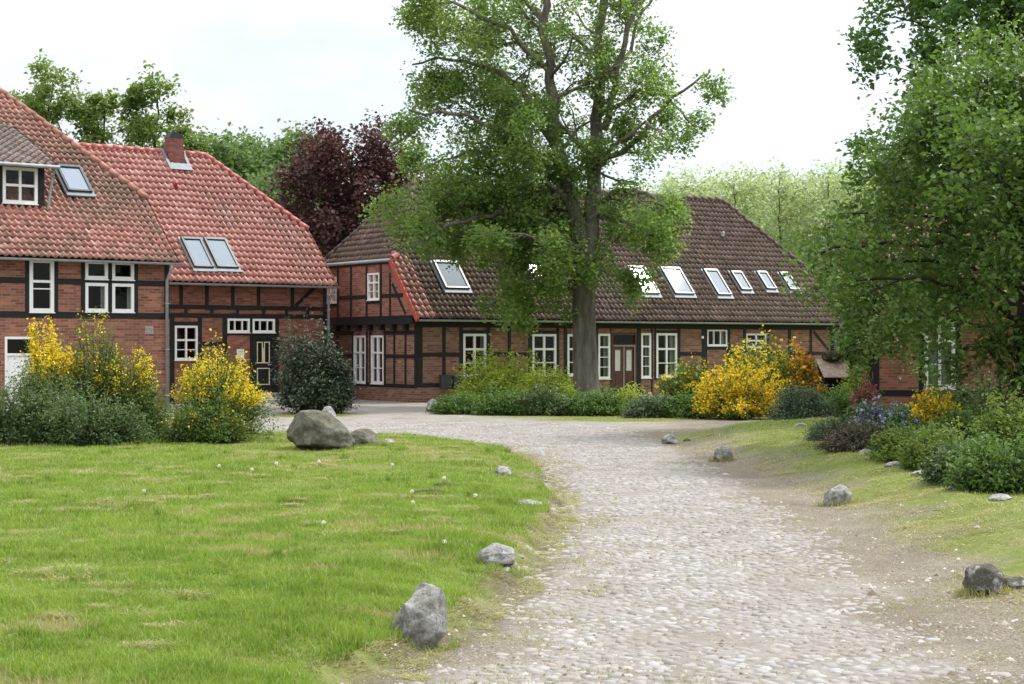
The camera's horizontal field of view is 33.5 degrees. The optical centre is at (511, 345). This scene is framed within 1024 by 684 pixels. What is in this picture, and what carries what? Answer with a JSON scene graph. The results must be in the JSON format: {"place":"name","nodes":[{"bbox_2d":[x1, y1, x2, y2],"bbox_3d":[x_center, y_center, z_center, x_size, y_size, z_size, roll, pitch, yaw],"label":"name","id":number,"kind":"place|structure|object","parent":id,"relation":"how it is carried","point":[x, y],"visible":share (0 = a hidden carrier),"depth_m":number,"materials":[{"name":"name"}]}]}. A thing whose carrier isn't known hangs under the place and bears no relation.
{"place":"outdoors","nodes":[
{"label":"outdoors","id":0,"kind":"place"},
{"bbox_2d":[0,0,1002,226],"label":"sky","id":1,"kind":"structure","parent":0,"point":[252,64],"materials":[{"name":"white"}]},
{"bbox_2d":[0,380,1023,683],"bbox_3d":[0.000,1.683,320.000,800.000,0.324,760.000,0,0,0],"label":"ground","id":2,"kind":"structure","parent":0,"point":[970,618],"depth_m":14.05,"materials":[{"name":"gravel"}]},
{"bbox_2d":[0,353,96,445],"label":"dark bush","id":3,"kind":"object","parent":2,"relation":"on","point":[20,428],"visible":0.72,"depth_m":27.86,"materials":[{"name":"green plant"}]},
{"bbox_2d":[10,316,90,419],"bbox_3d":[-7.954,0.557,29.194,1.531,2.149,1.510,0,0,0],"label":"broom shrub","id":4,"kind":"object","parent":2,"relation":"on","point":[37,354],"visible":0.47,"depth_m":29.11,"materials":[{"name":"yellow plant"}]},
{"bbox_2d":[15,48,88,135],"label":"oak tree","id":5,"kind":"object","parent":2,"relation":"on","point":[57,109],"visible":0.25,"depth_m":73.06,"materials":[{"name":"green plant"}]},
{"bbox_2d":[0,87,182,412],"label":"brick house","id":6,"kind":"structure","parent":2,"relation":"on","point":[81,228],"depth_m":47.37,"materials":[{"name":"ceramic"}]},
{"bbox_2d":[29,261,54,312],"bbox_3d":[-12.725,-1.605,45.974,0.732,1.462,0.110,0,0,-38],"label":"window","id":7,"kind":"structure","parent":6,"relation":"in","point":[51,263],"depth_m":45.99,"materials":[{"name":"white paint"}]},
{"bbox_2d":[85,262,108,279],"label":"window","id":8,"kind":"structure","parent":6,"relation":"in","point":[105,277],"depth_m":46.92,"materials":[{"name":"white paint"}]},
{"bbox_2d":[85,283,108,312],"bbox_3d":[-11.505,-1.315,46.972,0.702,0.822,0.205,0,0,-38],"label":"window","id":9,"kind":"structure","parent":6,"relation":"in","point":[104,286],"depth_m":47.02,"materials":[{"name":"white paint"}]},
{"bbox_2d":[112,263,134,280],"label":"window","id":10,"kind":"structure","parent":6,"relation":"in","point":[114,278],"depth_m":47.38,"materials":[{"name":"white paint"}]},
{"bbox_2d":[112,283,134,312],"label":"window","id":11,"kind":"structure","parent":6,"relation":"in","point":[130,287],"depth_m":47.49,"materials":[{"name":"white paint"}]},
{"bbox_2d":[61,304,133,420],"bbox_3d":[-7.244,0.460,29.811,1.650,2.368,1.530,0,0,0],"label":"broom shrub","id":12,"kind":"object","parent":2,"relation":"on","point":[86,371],"visible":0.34,"depth_m":29.60,"materials":[{"name":"green plant"}]},
{"bbox_2d":[34,380,161,446],"bbox_3d":[-6.800,1.092,27.632,1.991,1.082,1.630,0,0,34],"label":"dark bush","id":13,"kind":"object","parent":2,"relation":"on","point":[94,428],"visible":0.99,"depth_m":27.36,"materials":[{"name":"green plant"}]},
{"bbox_2d":[64,82,149,146],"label":"oak tree","id":14,"kind":"object","parent":2,"relation":"on","point":[95,112],"visible":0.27,"depth_m":75.32,"materials":[{"name":"green plant"}]},
{"bbox_2d":[84,343,176,435],"bbox_3d":[-6.682,0.791,29.558,1.772,1.712,1.452,0,0,0],"label":"broom shrub","id":15,"kind":"object","parent":2,"relation":"on","point":[141,371],"visible":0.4,"depth_m":29.41,"materials":[{"name":"yellow plant"}]},
{"bbox_2d":[103,372,174,438],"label":"dark bush","id":16,"kind":"object","parent":2,"relation":"on","point":[150,412],"visible":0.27,"depth_m":29.34,"materials":[{"name":"plant"}]},
{"bbox_2d":[112,60,214,154],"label":"oak tree","id":17,"kind":"object","parent":2,"relation":"on","point":[135,99],"visible":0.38,"depth_m":73.50,"materials":[{"name":"green plant"}]},
{"bbox_2d":[144,375,254,443],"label":"dark bush","id":18,"kind":"object","parent":2,"relation":"on","point":[218,428],"visible":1,"depth_m":28.00,"materials":[{"name":"green plant"}]},
{"bbox_2d":[76,132,339,403],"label":"brick house","id":19,"kind":"structure","parent":2,"relation":"on","point":[251,273],"depth_m":55.73,"materials":[{"name":"red tile"}]},
{"bbox_2d":[174,326,197,360],"bbox_3d":[-10.288,-0.070,53.643,0.832,1.112,0.110,0,0,-38],"label":"window","id":20,"kind":"structure","parent":19,"relation":"in","point":[185,339],"depth_m":53.63,"materials":[{"name":"white paint"}]},
{"bbox_2d":[227,318,250,332],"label":"window","id":21,"kind":"structure","parent":19,"relation":"in","point":[234,330],"depth_m":54.73,"materials":[{"name":"white paint"}]},
{"bbox_2d":[252,319,274,332],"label":"window","id":22,"kind":"structure","parent":19,"relation":"in","point":[253,320],"depth_m":55.31,"materials":[{"name":"white paint"}]},
{"bbox_2d":[252,335,274,391],"bbox_3d":[-8.100,0.603,55.356,0.820,1.855,0.143,0,0,-38],"label":"door","id":23,"kind":"structure","parent":19,"relation":"in","point":[261,353],"depth_m":55.36,"materials":[{"name":"black paint"}]},
{"bbox_2d":[161,328,284,440],"bbox_3d":[-4.930,0.661,28.963,2.142,1.936,1.989,0,0,0],"label":"broom shrub","id":24,"kind":"object","parent":2,"relation":"on","point":[207,385],"visible":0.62,"depth_m":28.74,"materials":[{"name":"yellow plant"}]},
{"bbox_2d":[186,118,288,203],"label":"broadleaf tree","id":25,"kind":"object","parent":2,"relation":"on","point":[222,154],"visible":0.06,"depth_m":90.92,"materials":[{"name":"green plant"}]},
{"bbox_2d":[0,432,506,650],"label":"dry thatch","id":26,"kind":"object","parent":2,"relation":"on","point":[221,482],"visible":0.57,"depth_m":16.30,"materials":[{"name":"green plant"}]},
{"bbox_2d":[214,125,326,203],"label":"broadleaf tree","id":27,"kind":"object","parent":2,"relation":"on","point":[272,149],"visible":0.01,"depth_m":94.58,"materials":[{"name":"green plant"}]},
{"bbox_2d":[0,429,554,683],"bbox_3d":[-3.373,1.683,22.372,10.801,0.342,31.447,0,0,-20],"label":"lawn grass","id":28,"kind":"structure","parent":2,"relation":"on","point":[102,665],"depth_m":13.34,"materials":[{"name":"plant"}]},
{"bbox_2d":[242,164,337,254],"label":"broadleaf tree","id":29,"kind":"object","parent":2,"relation":"on","point":[259,186],"depth_m":82.89,"materials":[{"name":"green plant"}]},
{"bbox_2d":[250,118,355,236],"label":"broadleaf tree","id":30,"kind":"object","parent":2,"relation":"on","point":[286,130],"visible":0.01,"depth_m":96.45,"materials":[{"name":"green plant"}]},
{"bbox_2d":[269,298,360,413],"bbox_3d":[-5.300,0.298,45.637,2.512,3.114,2.498,0,0,0],"label":"rhododendron","id":31,"kind":"object","parent":2,"relation":"on","point":[320,383],"visible":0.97,"depth_m":45.19,"materials":[{"name":"green plant"}]},
{"bbox_2d":[286,410,354,449],"bbox_3d":[-2.991,1.354,26.622,1.070,0.707,0.800,0,0,-14],"label":"boulder","id":32,"kind":"object","parent":2,"relation":"on","point":[311,429],"visible":0.92,"depth_m":26.36,"materials":[{"name":"stone"}]},
{"bbox_2d":[261,105,439,257],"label":"copper beech","id":33,"kind":"object","parent":2,"relation":"on","point":[323,168],"visible":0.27,"depth_m":76.35,"materials":[{"name":"purple plant"}]},
{"bbox_2d":[351,428,379,445],"bbox_3d":[-2.415,1.507,27.365,0.600,0.351,0.500,0,0,-23],"label":"boulder","id":34,"kind":"object","parent":2,"relation":"on","point":[362,436],"visible":0.56,"depth_m":27.18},
{"bbox_2d":[388,582,447,648],"bbox_3d":[-0.577,1.693,10.327,0.370,0.502,0.330,0,0,-23],"label":"rock","id":35,"kind":"object","parent":2,"relation":"on","point":[421,617],"visible":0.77,"depth_m":10.22,"materials":[{"name":"stone"}]},
{"bbox_2d":[296,445,581,683],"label":"edge thatch","id":36,"kind":"object","parent":2,"relation":"on","point":[494,616],"visible":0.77,"depth_m":12.21,"materials":[{"name":"beige plant"}]},
{"bbox_2d":[425,383,480,414],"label":"border plant","id":37,"kind":"object","parent":2,"relation":"on","point":[455,405],"visible":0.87,"depth_m":45.14,"materials":[{"name":"green plant"}]},
{"bbox_2d":[477,543,515,565],"bbox_3d":[-0.110,1.652,13.363,0.330,0.194,0.260,0,0,-17],"label":"rock","id":38,"kind":"object","parent":2,"relation":"on","point":[501,553],"visible":0.88,"depth_m":13.28,"materials":[{"name":"stone"}]},
{"bbox_2d":[464,380,529,415],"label":"border plant","id":39,"kind":"object","parent":2,"relation":"on","point":[495,403],"visible":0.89,"depth_m":44.47,"materials":[{"name":"green plant"}]},
{"bbox_2d":[451,338,550,398],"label":"spring shrub","id":40,"kind":"object","parent":2,"relation":"on","point":[474,385],"visible":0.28,"depth_m":48.15,"materials":[{"name":"green plant"}]},
{"bbox_2d":[509,376,580,415],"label":"border plant","id":41,"kind":"object","parent":2,"relation":"on","point":[540,403],"visible":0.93,"depth_m":44.30,"materials":[{"name":"green plant"}]},
{"bbox_2d":[355,0,736,397],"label":"lime tree","id":42,"kind":"object","parent":2,"relation":"on","point":[484,214],"visible":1,"depth_m":50.26,"materials":[{"name":"green plant"}]},
{"bbox_2d":[515,359,580,398],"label":"spring shrub","id":43,"kind":"object","parent":2,"relation":"on","point":[557,381],"visible":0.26,"depth_m":47.40,"materials":[{"name":"green plant"}]},
{"bbox_2d":[324,178,842,402],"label":"brick house","id":44,"kind":"structure","parent":2,"relation":"on","point":[403,329],"depth_m":58.87,"materials":[{"name":"tile"}]},
{"bbox_2d":[353,336,365,383],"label":"window","id":45,"kind":"structure","parent":44,"relation":"in","point":[359,342],"depth_m":57.52,"materials":[{"name":"white paint"}]},
{"bbox_2d":[366,273,379,300],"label":"window","id":46,"kind":"structure","parent":44,"relation":"in","point":[373,279],"depth_m":56.41,"materials":[{"name":"white paint"}]},
{"bbox_2d":[370,335,383,384],"bbox_3d":[-4.465,0.480,56.545,0.110,1.632,0.882,0,0,-34],"label":"window","id":47,"kind":"structure","parent":44,"relation":"in","point":[377,341],"depth_m":56.52,"materials":[{"name":"white paint"}]},
{"bbox_2d":[463,334,485,377],"bbox_3d":[-1.254,0.335,55.697,0.932,1.442,0.205,0,0,-34],"label":"window","id":48,"kind":"structure","parent":44,"relation":"in","point":[482,336],"depth_m":55.65,"materials":[{"name":"white paint"}]},
{"bbox_2d":[532,334,555,375],"bbox_3d":[1.078,0.335,57.215,1.022,1.442,0.110,0,0,-34],"label":"window","id":49,"kind":"structure","parent":44,"relation":"in","point":[543,348],"depth_m":57.22,"materials":[{"name":"white paint"}]},
{"bbox_2d":[567,334,572,376],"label":"window","id":50,"kind":"structure","parent":44,"relation":"in","point":[568,335],"depth_m":57.75,"materials":[{"name":"white paint"}]},
{"bbox_2d":[598,334,610,379],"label":"window","id":51,"kind":"structure","parent":44,"relation":"in","point":[606,337],"depth_m":58.73,"materials":[{"name":"white paint"}]},
{"bbox_2d":[641,333,651,378],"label":"window","id":52,"kind":"structure","parent":44,"relation":"in","point":[647,346],"depth_m":59.74,"materials":[{"name":"white paint"}]},
{"bbox_2d":[656,333,676,377],"bbox_3d":[5.441,0.355,60.225,0.982,1.582,0.205,0,0,-34],"label":"window","id":53,"kind":"structure","parent":44,"relation":"in","point":[673,336],"depth_m":60.18,"materials":[{"name":"white paint"}]},
{"bbox_2d":[707,330,726,346],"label":"window","id":54,"kind":"structure","parent":44,"relation":"in","point":[721,332],"depth_m":61.58,"materials":[{"name":"white paint"}]},
{"bbox_2d":[555,382,627,415],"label":"border plant","id":55,"kind":"object","parent":2,"relation":"on","point":[600,403],"visible":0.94,"depth_m":44.13,"materials":[{"name":"green plant"}]},
{"bbox_2d":[611,381,645,408],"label":"border plant","id":56,"kind":"object","parent":2,"relation":"on","point":[630,394],"visible":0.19,"depth_m":46.83,"materials":[{"name":"yellow plant"}]},
{"bbox_2d":[616,388,680,417],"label":"border plant","id":57,"kind":"object","parent":2,"relation":"on","point":[644,406],"visible":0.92,"depth_m":42.86,"materials":[{"name":"green plant"}]},
{"bbox_2d":[282,441,1015,652],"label":"rock edge grass","id":58,"kind":"object","parent":2,"relation":"on","point":[961,592],"visible":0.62,"depth_m":12.42,"materials":[{"name":"plant"}]},
{"bbox_2d":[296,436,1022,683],"bbox_3d":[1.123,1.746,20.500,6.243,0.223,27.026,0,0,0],"label":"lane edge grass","id":59,"kind":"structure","parent":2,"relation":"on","point":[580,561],"depth_m":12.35,"materials":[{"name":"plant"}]},
{"bbox_2d":[661,434,677,443],"bbox_3d":[2.952,1.755,31.686,0.260,0.218,0.326,0,0,41],"label":"rock","id":60,"kind":"object","parent":2,"relation":"on","point":[669,439],"visible":1,"depth_m":31.60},
{"bbox_2d":[639,166,706,195],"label":"alder tree","id":61,"kind":"object","parent":2,"relation":"on","point":[665,180],"visible":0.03,"depth_m":107.90,"materials":[{"name":"green plant"}]},
{"bbox_2d":[648,353,713,402],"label":"kerria shrub","id":62,"kind":"object","parent":2,"relation":"on","point":[683,375],"visible":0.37,"depth_m":45.94,"materials":[{"name":"green plant"}]},
{"bbox_2d":[652,387,709,418],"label":"border plant","id":63,"kind":"object","parent":2,"relation":"on","point":[683,411],"visible":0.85,"depth_m":42.73,"materials":[{"name":"green plant"}]},
{"bbox_2d":[657,162,737,207],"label":"alder tree","id":64,"kind":"object","parent":2,"relation":"on","point":[683,186],"visible":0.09,"depth_m":100.47,"materials":[{"name":"green plant"}]},
{"bbox_2d":[677,167,766,218],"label":"alder tree","id":65,"kind":"object","parent":2,"relation":"on","point":[709,181],"visible":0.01,"depth_m":103.60,"materials":[{"name":"green plant"}]},
{"bbox_2d":[713,446,732,460],"bbox_3d":[3.325,1.708,26.751,0.297,0.270,0.278,0,0,14],"label":"rock","id":66,"kind":"object","parent":2,"relation":"on","point":[724,453],"visible":0.99,"depth_m":26.65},
{"bbox_2d":[699,162,777,240],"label":"alder tree","id":67,"kind":"object","parent":2,"relation":"on","point":[745,193],"visible":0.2,"depth_m":97.47,"materials":[{"name":"green plant"}]},
{"bbox_2d":[689,341,790,419],"bbox_3d":[5.657,0.869,42.321,2.436,1.960,2.414,0,0,40],"label":"broom shrub","id":68,"kind":"object","parent":2,"relation":"on","point":[720,401],"visible":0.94,"depth_m":42.00,"materials":[{"name":"yellow plant"}]},
{"bbox_2d":[716,324,802,413],"bbox_3d":[6.538,0.644,44.579,2.605,2.421,1.948,0,0,0],"label":"azalea shrub","id":69,"kind":"object","parent":2,"relation":"on","point":[753,359],"visible":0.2,"depth_m":44.46,"materials":[{"name":"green plant"}]},
{"bbox_2d":[727,168,802,250],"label":"alder tree","id":70,"kind":"object","parent":2,"relation":"on","point":[759,181],"visible":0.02,"depth_m":108.01,"materials":[{"name":"green plant"}]},
{"bbox_2d":[738,157,835,259],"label":"alder tree","id":71,"kind":"object","parent":2,"relation":"on","point":[781,212],"visible":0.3,"depth_m":99.64,"materials":[{"name":"green plant"}]},
{"bbox_2d":[762,168,827,258],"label":"alder tree","id":72,"kind":"object","parent":2,"relation":"on","point":[787,203],"visible":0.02,"depth_m":105.66,"materials":[{"name":"green plant"}]},
{"bbox_2d":[762,336,833,406],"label":"azalea shrub","id":73,"kind":"object","parent":2,"relation":"on","point":[807,373],"visible":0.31,"depth_m":44.39,"materials":[{"name":"orange plant"}]},
{"bbox_2d":[764,378,844,420],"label":"grey shrub","id":74,"kind":"object","parent":2,"relation":"on","point":[791,407],"visible":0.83,"depth_m":40.37,"materials":[{"name":"green plant"}]},
{"bbox_2d":[765,164,844,247],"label":"alder tree","id":75,"kind":"object","parent":2,"relation":"on","point":[810,171],"visible":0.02,"depth_m":118.76,"materials":[{"name":"green plant"}]},
{"bbox_2d":[769,155,864,255],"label":"alder tree","id":76,"kind":"object","parent":2,"relation":"on","point":[821,192],"visible":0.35,"depth_m":98.76,"materials":[{"name":"green plant"}]},
{"bbox_2d":[796,414,857,440],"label":"heather","id":77,"kind":"object","parent":2,"relation":"on","point":[821,428],"visible":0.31,"depth_m":27.82,"materials":[{"name":"green plant"}]},
{"bbox_2d":[791,161,868,247],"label":"alder tree","id":78,"kind":"object","parent":2,"relation":"on","point":[830,195],"visible":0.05,"depth_m":103.00,"materials":[{"name":"green plant"}]},
{"bbox_2d":[797,213,870,385],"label":"broadleaf tree","id":79,"kind":"object","parent":2,"relation":"on","point":[813,266],"visible":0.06,"depth_m":68.97,"materials":[{"name":"green plant"}]},
{"bbox_2d":[816,359,852,401],"bbox_3d":[8.999,1.161,47.455,0.834,1.550,0.810,0,0,-6],"label":"garden shelter","id":80,"kind":"object","parent":2,"relation":"on","point":[829,372],"visible":0.54,"depth_m":47.54,"materials":[{"name":"wood"}]},
{"bbox_2d":[816,380,855,417],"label":"spring shrub","id":81,"kind":"object","parent":2,"relation":"on","point":[842,402],"visible":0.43,"depth_m":41.73,"materials":[{"name":"green plant"}]},
{"bbox_2d":[823,484,852,505],"bbox_3d":[3.696,1.718,19.335,0.390,0.281,0.300,0,0,-40],"label":"rock","id":82,"kind":"object","parent":2,"relation":"on","point":[839,493],"visible":0.87,"depth_m":19.22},
{"bbox_2d":[807,416,890,451],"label":"heather","id":83,"kind":"object","parent":2,"relation":"on","point":[845,439],"visible":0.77,"depth_m":25.21,"materials":[{"name":"plant"}]},
{"bbox_2d":[677,423,1023,675],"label":"bank thatch","id":84,"kind":"object","parent":2,"relation":"on","point":[883,499],"visible":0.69,"depth_m":18.39,"materials":[{"name":"beige plant"}]},
{"bbox_2d":[821,159,885,237],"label":"alder tree","id":85,"kind":"object","parent":2,"relation":"on","point":[848,186],"visible":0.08,"depth_m":96.68,"materials":[{"name":"green plant"}]},
{"bbox_2d":[839,350,872,396],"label":"spring shrub","id":86,"kind":"object","parent":2,"relation":"on","point":[852,383],"visible":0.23,"depth_m":44.44,"materials":[{"name":"green plant"}]},
{"bbox_2d":[837,400,888,421],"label":"leafy plant","id":87,"kind":"object","parent":2,"relation":"on","point":[851,410],"visible":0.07,"depth_m":33.41,"materials":[{"name":"green plant"}]},
{"bbox_2d":[847,373,886,414],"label":"magenta azalea","id":88,"kind":"object","parent":2,"relation":"on","point":[865,394],"visible":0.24,"depth_m":40.12,"materials":[{"name":"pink plant"}]},
{"bbox_2d":[811,210,932,391],"bbox_3d":[8.690,-0.670,41.038,2.996,5.200,2.932,0,0,0],"label":"young tree","id":89,"kind":"object","parent":2,"relation":"on","point":[859,327],"visible":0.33,"depth_m":40.86,"materials":[{"name":"green plant"}]},
{"bbox_2d":[847,394,906,440],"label":"bluebell clump","id":90,"kind":"object","parent":2,"relation":"on","point":[876,412],"visible":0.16,"depth_m":27.34,"materials":[{"name":"blue plant"}]},
{"bbox_2d":[864,421,929,461],"bbox_3d":[5.319,1.316,23.295,1.117,0.571,1.098,0,0,35],"label":"spurge","id":91,"kind":"object","parent":2,"relation":"on","point":[888,449],"visible":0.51,"depth_m":23.20,"materials":[{"name":"green plant"}]},
{"bbox_2d":[777,0,1023,427],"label":"cherry tree","id":92,"kind":"object","parent":2,"relation":"on","point":[981,152],"visible":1,"depth_m":26.20,"materials":[{"name":"green plant"}]},
{"bbox_2d":[873,402,934,437],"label":"bluebell clump","id":93,"kind":"object","parent":2,"relation":"on","point":[901,418],"visible":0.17,"depth_m":25.46,"materials":[{"name":"blue plant"}]},
{"bbox_2d":[835,0,1023,341],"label":"maple tree","id":94,"kind":"object","parent":2,"relation":"on","point":[954,10],"visible":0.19,"depth_m":37.63,"materials":[{"name":"green plant"}]},
{"bbox_2d":[894,416,964,469],"bbox_3d":[5.504,1.271,21.951,1.121,0.708,1.076,0,0,0],"label":"spurge","id":95,"kind":"object","parent":2,"relation":"on","point":[916,454],"visible":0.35,"depth_m":21.96,"materials":[{"name":"green plant"}]},
{"bbox_2d":[905,379,965,427],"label":"broom shrub","id":96,"kind":"object","parent":2,"relation":"on","point":[931,402],"visible":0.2,"depth_m":26.06,"materials":[{"name":"yellow plant"}]},
{"bbox_2d":[867,203,1017,412],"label":"brick house","id":97,"kind":"structure","parent":2,"relation":"on","point":[889,382],"depth_m":43.80,"materials":[{"name":"brick"}]},
{"bbox_2d":[923,317,954,389],"bbox_3d":[10.996,0.205,43.720,0.812,1.862,0.205,0,0,11],"label":"window","id":98,"kind":"structure","parent":97,"relation":"in","point":[931,357],"depth_m":43.78,"materials":[{"name":"white paint"}]},
{"bbox_2d":[914,426,999,484],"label":"leafy plant","id":99,"kind":"object","parent":2,"relation":"on","point":[932,470],"visible":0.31,"depth_m":19.48,"materials":[{"name":"green plant"}]},
{"bbox_2d":[927,398,996,441],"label":"leafy plant","id":100,"kind":"object","parent":2,"relation":"on","point":[950,419],"visible":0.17,"depth_m":24.39,"materials":[{"name":"green plant"}]},
{"bbox_2d":[923,361,1014,429],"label":"leafy plant","id":101,"kind":"object","parent":2,"relation":"on","point":[960,399],"visible":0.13,"depth_m":29.34,"materials":[{"name":"green plant"}]},
{"bbox_2d":[938,425,1023,493],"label":"leafy plant","id":102,"kind":"object","parent":2,"relation":"on","point":[993,469],"visible":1,"depth_m":18.38,"materials":[{"name":"green plant"}]},
{"bbox_2d":[962,563,1003,595],"bbox_3d":[3.423,1.723,12.350,0.293,0.288,0.233,0,0,13],"label":"rock","id":103,"kind":"object","parent":2,"relation":"on","point":[986,577],"visible":0.83,"depth_m":12.27,"materials":[{"name":"stone"}]},
{"bbox_2d":[965,378,1023,460],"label":"leafy plant","id":104,"kind":"object","parent":2,"relation":"on","point":[1015,414],"visible":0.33,"depth_m":22.37,"materials":[{"name":"green plant"}]},
{"bbox_2d":[1002,577,1023,590],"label":"rock","id":105,"kind":"object","parent":2,"relation":"on","point":[1014,582],"visible":0.71,"depth_m":12.42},
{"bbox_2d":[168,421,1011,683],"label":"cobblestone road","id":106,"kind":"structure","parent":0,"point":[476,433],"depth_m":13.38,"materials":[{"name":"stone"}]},
{"bbox_2d":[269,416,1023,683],"bbox_3d":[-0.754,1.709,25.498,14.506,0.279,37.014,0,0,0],"label":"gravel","id":107,"kind":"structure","parent":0,"point":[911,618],"depth_m":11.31,"materials":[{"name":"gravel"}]},
{"bbox_2d":[270,413,1023,632],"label":"verge grass","id":108,"kind":"structure","parent":0,"point":[843,456],"depth_m":21.46,"materials":[{"name":"plant"}]},
{"bbox_2d":[822,351,842,360],"bbox_3d":[8.997,0.291,47.780,0.600,0.290,0.600,0,0,0],"label":"basket","id":109,"kind":"object","parent":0,"point":[829,355],"visible":0.75,"depth_m":47.56,"materials":[{"name":"brown wicker"}]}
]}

